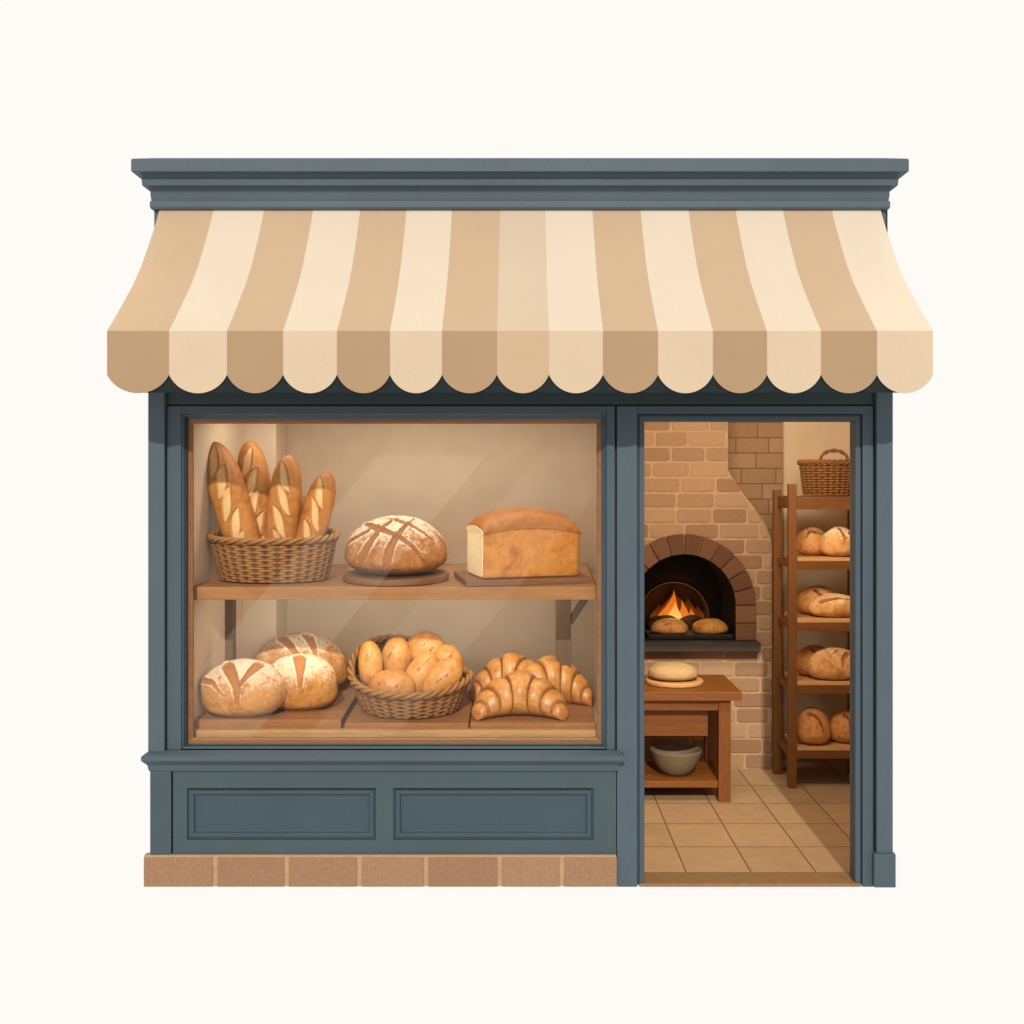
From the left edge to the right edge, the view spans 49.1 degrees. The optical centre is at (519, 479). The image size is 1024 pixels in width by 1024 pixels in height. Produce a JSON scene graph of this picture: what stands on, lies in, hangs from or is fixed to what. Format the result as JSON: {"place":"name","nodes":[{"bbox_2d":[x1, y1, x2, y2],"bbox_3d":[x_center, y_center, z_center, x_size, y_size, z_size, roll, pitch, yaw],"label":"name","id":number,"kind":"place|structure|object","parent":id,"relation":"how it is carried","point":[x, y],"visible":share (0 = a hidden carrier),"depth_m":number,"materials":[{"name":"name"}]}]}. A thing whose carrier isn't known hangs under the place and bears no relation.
{"place":"outdoors","nodes":[
{"label":"outdoors","id":0,"kind":"place"},
{"bbox_2d":[0,0,1023,1023],"label":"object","id":1,"kind":"structure","parent":0,"point":[89,88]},
{"bbox_2d":[131,158,908,886],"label":"bakery shop","id":2,"kind":"structure","parent":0,"point":[393,812],"depth_m":5.60,"materials":[{"name":"wood"}]},
{"bbox_2d":[188,419,600,742],"bbox_3d":[-0.632,0.508,5.659,2.108,1.657,0.038,0,0,0],"label":"window frame","id":3,"kind":"structure","parent":2,"relation":"in","point":[191,739],"depth_m":5.64,"materials":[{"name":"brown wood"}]},
{"bbox_2d":[194,701,595,736],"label":"display platform","id":4,"kind":"structure","parent":2,"relation":"attached to","point":[344,732],"depth_m":5.71,"materials":[{"name":"brown wood"}]},
{"bbox_2d":[195,680,357,728],"bbox_3d":[-1.296,1.238,6.224,0.751,0.054,0.932,0,3,0],"label":"display board","id":5,"kind":"object","parent":4,"relation":"on","point":[335,713],"visible":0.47,"depth_m":5.78,"materials":[{"name":"brown wood"}]},
{"bbox_2d":[199,658,285,717],"bbox_3d":[-1.450,1.082,5.860,0.448,0.290,0.311,0,2,0],"label":"country loaf","id":6,"kind":"object","parent":5,"relation":"on","point":[242,688],"visible":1,"depth_m":5.76,"materials":[{"name":"beige food"}]},
{"bbox_2d":[255,633,348,686],"bbox_3d":[-1.240,1.033,6.353,0.542,0.342,0.293,0,3,0],"label":"country loaf","id":7,"kind":"object","parent":5,"relation":"on","point":[273,650],"visible":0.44,"depth_m":6.28,"materials":[{"name":"brown food"}]},
{"bbox_2d":[271,653,337,710],"bbox_3d":[-1.176,1.072,5.992,0.406,0.298,0.263,0,3,0],"label":"country loaf","id":8,"kind":"object","parent":5,"relation":"on","point":[311,681],"visible":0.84,"depth_m":5.90,"materials":[{"name":"beige food"}]},
{"bbox_2d":[345,683,472,728],"bbox_3d":[-0.584,1.247,6.225,0.638,0.036,0.932,0,3,0],"label":"display board","id":9,"kind":"object","parent":4,"relation":"on","point":[360,718],"visible":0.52,"depth_m":5.79,"materials":[{"name":"brown wood"}]},
{"bbox_2d":[347,634,473,718],"bbox_3d":[-0.586,1.053,6.021,0.680,0.359,0.590,0,2,0],"label":"bread basket","id":10,"kind":"object","parent":9,"relation":"on","point":[447,700],"visible":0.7,"depth_m":5.82,"materials":[{"name":"wicker"}]},
{"bbox_2d":[358,641,382,685],"bbox_3d":[-0.801,0.983,5.997,0.130,0.244,0.120,-4,-8,0],"label":"bread roll","id":11,"kind":"object","parent":10,"relation":"in","point":[370,663],"visible":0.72,"depth_m":5.95,"materials":[{"name":"brown food"}]},
{"bbox_2d":[369,669,415,692],"bbox_3d":[-0.674,1.090,5.907,0.251,0.185,0.169,0,-8,0],"label":"bread roll","id":12,"kind":"object","parent":10,"relation":"in","point":[394,680],"visible":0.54,"depth_m":5.85,"materials":[{"name":"orange food"}]},
{"bbox_2d":[382,637,411,671],"bbox_3d":[-0.678,0.974,6.136,0.168,0.226,0.154,6,-8,0],"label":"bread roll","id":13,"kind":"object","parent":10,"relation":"in","point":[396,652],"visible":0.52,"depth_m":6.08,"materials":[{"name":"brown food"}]},
{"bbox_2d":[405,651,438,691],"bbox_3d":[-0.530,1.050,6.009,0.170,0.275,0.158,28,-8,0],"label":"bread roll","id":14,"kind":"object","parent":10,"relation":"in","point":[421,665],"visible":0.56,"depth_m":5.95,"materials":[{"name":"orange food"}]},
{"bbox_2d":[407,631,444,661],"bbox_3d":[-0.521,0.935,6.203,0.226,0.193,0.176,10,-8,0],"label":"bread roll","id":15,"kind":"object","parent":10,"relation":"in","point":[421,642],"visible":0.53,"depth_m":6.14,"materials":[{"name":"brown food"}]},
{"bbox_2d":[421,657,462,691],"bbox_3d":[-0.407,1.058,5.939,0.173,0.263,0.161,36,-8,0],"label":"bread roll","id":16,"kind":"object","parent":10,"relation":"in","point":[445,672],"visible":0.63,"depth_m":5.88,"materials":[{"name":"orange food"}]},
{"bbox_2d":[434,644,462,667],"bbox_3d":[-0.400,1.002,6.143,0.175,0.203,0.160,-6,-8,0],"label":"bread roll","id":17,"kind":"object","parent":10,"relation":"in","point":[443,651],"visible":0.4,"depth_m":6.10,"materials":[{"name":"brown food"}]},
{"bbox_2d":[471,700,595,728],"bbox_3d":[0.068,1.247,6.225,0.646,0.036,0.932,0,3,0],"label":"display board","id":18,"kind":"object","parent":4,"relation":"on","point":[580,716],"visible":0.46,"depth_m":5.79,"materials":[{"name":"brown wood"}]},
{"bbox_2d":[469,651,533,700],"bbox_3d":[-0.045,1.096,6.305,0.454,0.259,0.259,0,2,14],"label":"croissant","id":19,"kind":"object","parent":18,"relation":"on","point":[506,663],"visible":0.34,"depth_m":6.25,"materials":[{"name":"brown food"}]},
{"bbox_2d":[471,671,567,720],"bbox_3d":[-0.001,1.128,5.933,0.506,0.228,0.288,0,3,0],"label":"croissant","id":20,"kind":"object","parent":18,"relation":"on","point":[519,693],"visible":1,"depth_m":5.83,"materials":[{"name":"brown food"}]},
{"bbox_2d":[521,655,594,706],"bbox_3d":[0.163,1.100,6.183,0.465,0.262,0.265,0,3,-12],"label":"croissant","id":21,"kind":"object","parent":18,"relation":"on","point":[572,685],"visible":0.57,"depth_m":6.11,"materials":[{"name":"brown food"}]},
{"bbox_2d":[194,564,595,703],"bbox_3d":[-0.661,0.884,6.207,2.127,0.760,0.974,0,0,0],"label":"display shelf","id":22,"kind":"object","parent":2,"relation":"attached to","point":[333,586],"visible":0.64,"depth_m":5.72,"materials":[{"name":"brown wood"}]},
{"bbox_2d":[206,528,339,582],"bbox_3d":[-1.315,0.390,5.984,0.708,0.276,0.477,0,2,0],"label":"bread basket","id":23,"kind":"object","parent":22,"relation":"on","point":[273,560],"visible":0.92,"depth_m":5.81,"materials":[{"name":"wicker"}]},
{"bbox_2d":[207,442,260,538],"bbox_3d":[-1.525,0.148,5.952,0.199,0.759,0.191,-20,-10,-2],"label":"baguette","id":24,"kind":"object","parent":23,"relation":"in","point":[229,496],"visible":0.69,"depth_m":5.89,"materials":[{"name":"brown food"}]},
{"bbox_2d":[237,441,270,537],"bbox_3d":[-1.419,0.142,6.045,0.181,0.722,0.173,-9,-8,-1],"label":"baguette","id":25,"kind":"object","parent":23,"relation":"in","point":[252,463],"visible":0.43,"depth_m":6.00,"materials":[{"name":"brown food"}]},
{"bbox_2d":[265,455,301,538],"bbox_3d":[-1.259,0.183,5.959,0.175,0.639,0.170,3,-8,0],"label":"baguette","id":26,"kind":"object","parent":23,"relation":"in","point":[284,506],"visible":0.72,"depth_m":5.91,"materials":[{"name":"brown food"}]},
{"bbox_2d":[300,495,305,516],"bbox_3d":[-1.200,0.288,6.119,0.110,0.414,0.102,1,-8,0],"label":"baguette","id":27,"kind":"object","parent":23,"relation":"in","point":[303,500],"visible":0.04,"depth_m":6.11,"materials":[{"name":"brown food"}]},
{"bbox_2d":[296,472,335,537],"bbox_3d":[-1.098,0.229,5.971,0.157,0.567,0.151,13,-11,1],"label":"baguette","id":28,"kind":"object","parent":23,"relation":"in","point":[316,514],"visible":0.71,"depth_m":5.93,"materials":[{"name":"brown food"}]},
{"bbox_2d":[343,569,448,586],"bbox_3d":[-0.664,0.515,5.999,0.566,0.038,0.566,0,3,0],"label":"round board","id":29,"kind":"object","parent":22,"relation":"on","point":[356,577],"visible":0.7,"depth_m":5.80,"materials":[{"name":"brown wood"}]},
{"bbox_2d":[344,515,446,575],"bbox_3d":[-0.664,0.344,5.990,0.547,0.306,0.505,0,2,0],"label":"boule","id":30,"kind":"object","parent":29,"relation":"on","point":[396,545],"visible":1,"depth_m":5.81,"materials":[{"name":"brown food"}]},
{"bbox_2d":[454,571,592,585],"bbox_3d":[0.010,0.519,5.984,0.670,0.030,0.410,0,3,-12],"label":"bread board","id":31,"kind":"object","parent":22,"relation":"on","point":[465,578],"visible":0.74,"depth_m":5.80,"materials":[{"name":"brown wood"}]},
{"bbox_2d":[466,507,581,578],"bbox_3d":[0.019,0.324,5.973,0.557,0.360,0.319,0,3,-19],"label":"tin loaf","id":32,"kind":"object","parent":31,"relation":"on","point":[518,542],"visible":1,"depth_m":5.84,"materials":[{"name":"brown food"}]},
{"bbox_2d":[107,210,932,392],"bbox_3d":[0.000,-0.884,5.405,3.842,0.961,0.393,0,0,0],"label":"awning","id":33,"kind":"object","parent":2,"relation":"attached to","point":[519,301],"visible":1,"depth_m":5.31,"materials":[{"name":"beige fabric"}]},
{"bbox_2d":[637,759,849,884],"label":"floor","id":34,"kind":"structure","parent":0,"point":[765,820],"depth_m":6.58,"materials":[{"name":"tile"}]},
{"bbox_2d":[644,675,741,801],"bbox_3d":[1.009,1.675,7.315,0.758,0.700,0.630,0,0,0],"label":"work table","id":35,"kind":"object","parent":34,"relation":"on","point":[704,709],"visible":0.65,"depth_m":7.08,"materials":[{"name":"brown wood"}]},
{"bbox_2d":[646,676,703,687],"bbox_3d":[1.007,1.310,7.300,0.374,0.028,0.374,0,0,0],"label":"round board","id":36,"kind":"object","parent":35,"relation":"on","point":[695,682],"visible":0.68,"depth_m":7.17,"materials":[{"name":"brown wood"}]},
{"bbox_2d":[648,662,697,680],"bbox_3d":[0.997,1.242,7.299,0.325,0.106,0.301,0,0,0],"label":"dough round","id":37,"kind":"object","parent":36,"relation":"on","point":[673,671],"visible":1,"depth_m":7.19,"materials":[{"name":"beige food"}]},
{"bbox_2d":[650,743,701,775],"bbox_3d":[1.008,1.816,7.240,0.334,0.159,0.334,0,0,0],"label":"mixing bowl","id":38,"kind":"object","parent":35,"relation":"on","point":[676,759],"visible":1,"depth_m":7.15,"materials":[{"name":"grey ceramic"}]},
{"bbox_2d":[644,422,771,768],"bbox_3d":[1.112,0.662,8.230,1.304,2.725,1.020,0,0,0],"label":"brick oven","id":39,"kind":"object","parent":34,"relation":"on","point":[707,546],"visible":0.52,"depth_m":7.83,"materials":[{"name":"brick"}]},
{"bbox_2d":[646,615,676,629],"bbox_3d":[1.070,1.061,8.288,0.265,0.125,0.184,0,0,0],"label":"fire log","id":40,"kind":"object","parent":39,"relation":"in","point":[651,621],"visible":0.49,"depth_m":8.25,"materials":[{"name":"brown wood"}]},
{"bbox_2d":[650,591,703,618],"bbox_3d":[1.210,0.977,8.511,0.436,0.293,0.236,0,0,0],"label":"fire","id":41,"kind":"object","parent":39,"relation":"in","point":[675,605],"visible":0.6,"depth_m":8.50,"materials":[{"name":"orange"}]},
{"bbox_2d":[644,630,732,637],"bbox_3d":[1.205,1.103,8.062,0.596,0.027,0.357,0,0,0],"label":"baking tray","id":42,"kind":"object","parent":39,"relation":"in","point":[687,634],"visible":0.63,"depth_m":7.89,"materials":[{"name":"metal"}]},
{"bbox_2d":[651,618,687,634],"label":"oven loaf","id":43,"kind":"object","parent":42,"relation":"on","point":[669,626],"visible":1,"depth_m":7.92,"materials":[{"name":"brown food"}]},
{"bbox_2d":[692,618,727,634],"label":"oven loaf","id":44,"kind":"object","parent":42,"relation":"on","point":[710,626],"visible":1,"depth_m":7.92,"materials":[{"name":"brown food"}]},
{"bbox_2d":[679,615,702,629],"bbox_3d":[1.277,1.062,8.321,0.246,0.122,0.183,0,0,0],"label":"fire log","id":45,"kind":"object","parent":39,"relation":"in","point":[689,620],"visible":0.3,"depth_m":8.26,"materials":[{"name":"brown wood"}]},
{"bbox_2d":[773,484,849,787],"bbox_3d":[2.031,1.026,7.551,0.569,1.999,0.402,0,0,0],"label":"bread rack","id":46,"kind":"object","parent":34,"relation":"on","point":[792,680],"visible":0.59,"depth_m":7.36,"materials":[{"name":"brown wood"}]},
{"bbox_2d":[797,527,824,555],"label":"rack loaf","id":47,"kind":"object","parent":46,"relation":"on","point":[808,540],"visible":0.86,"depth_m":7.51,"materials":[{"name":"brown food"}]},
{"bbox_2d":[797,645,824,675],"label":"rack loaf","id":48,"kind":"object","parent":46,"relation":"on","point":[804,654],"visible":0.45,"depth_m":7.53,"materials":[{"name":"brown food"}]},
{"bbox_2d":[797,707,830,744],"bbox_3d":[1.948,1.633,7.460,0.231,0.237,0.237,0,0,0],"label":"rack loaf","id":49,"kind":"object","parent":46,"relation":"on","point":[813,725],"visible":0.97,"depth_m":7.38,"materials":[{"name":"brown food"}]},
{"bbox_2d":[797,586,834,614],"bbox_3d":[2.021,0.813,7.590,0.298,0.191,0.258,0,0,0],"label":"rack loaf","id":50,"kind":"object","parent":46,"relation":"on","point":[806,596],"visible":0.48,"depth_m":7.52,"materials":[{"name":"brown food"}]},
{"bbox_2d":[797,448,849,494],"bbox_3d":[2.087,-0.054,7.550,0.435,0.312,0.305,0,0,0],"label":"handled basket","id":51,"kind":"object","parent":46,"relation":"on","point":[820,476],"visible":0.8,"depth_m":7.44,"materials":[{"name":"wicker"}]},
{"bbox_2d":[807,647,849,679],"bbox_3d":[2.091,1.218,7.448,0.365,0.210,0.222,0,0,0],"label":"rack loaf","id":52,"kind":"object","parent":46,"relation":"on","point":[831,663],"visible":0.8,"depth_m":7.37,"materials":[{"name":"brown food"}]},
{"bbox_2d":[808,593,849,617],"bbox_3d":[2.095,0.831,7.448,0.363,0.154,0.217,0,0,0],"label":"rack loaf","id":53,"kind":"object","parent":46,"relation":"on","point":[836,605],"visible":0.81,"depth_m":7.37,"materials":[{"name":"brown food"}]},
{"bbox_2d":[819,527,849,556],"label":"rack loaf","id":54,"kind":"object","parent":46,"relation":"on","point":[834,541],"visible":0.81,"depth_m":7.39,"materials":[{"name":"brown food"}]},
{"bbox_2d":[829,709,849,742],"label":"rack loaf","id":55,"kind":"object","parent":46,"relation":"on","point":[839,721],"visible":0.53,"depth_m":7.43,"materials":[{"name":"brown food"}]}
]}

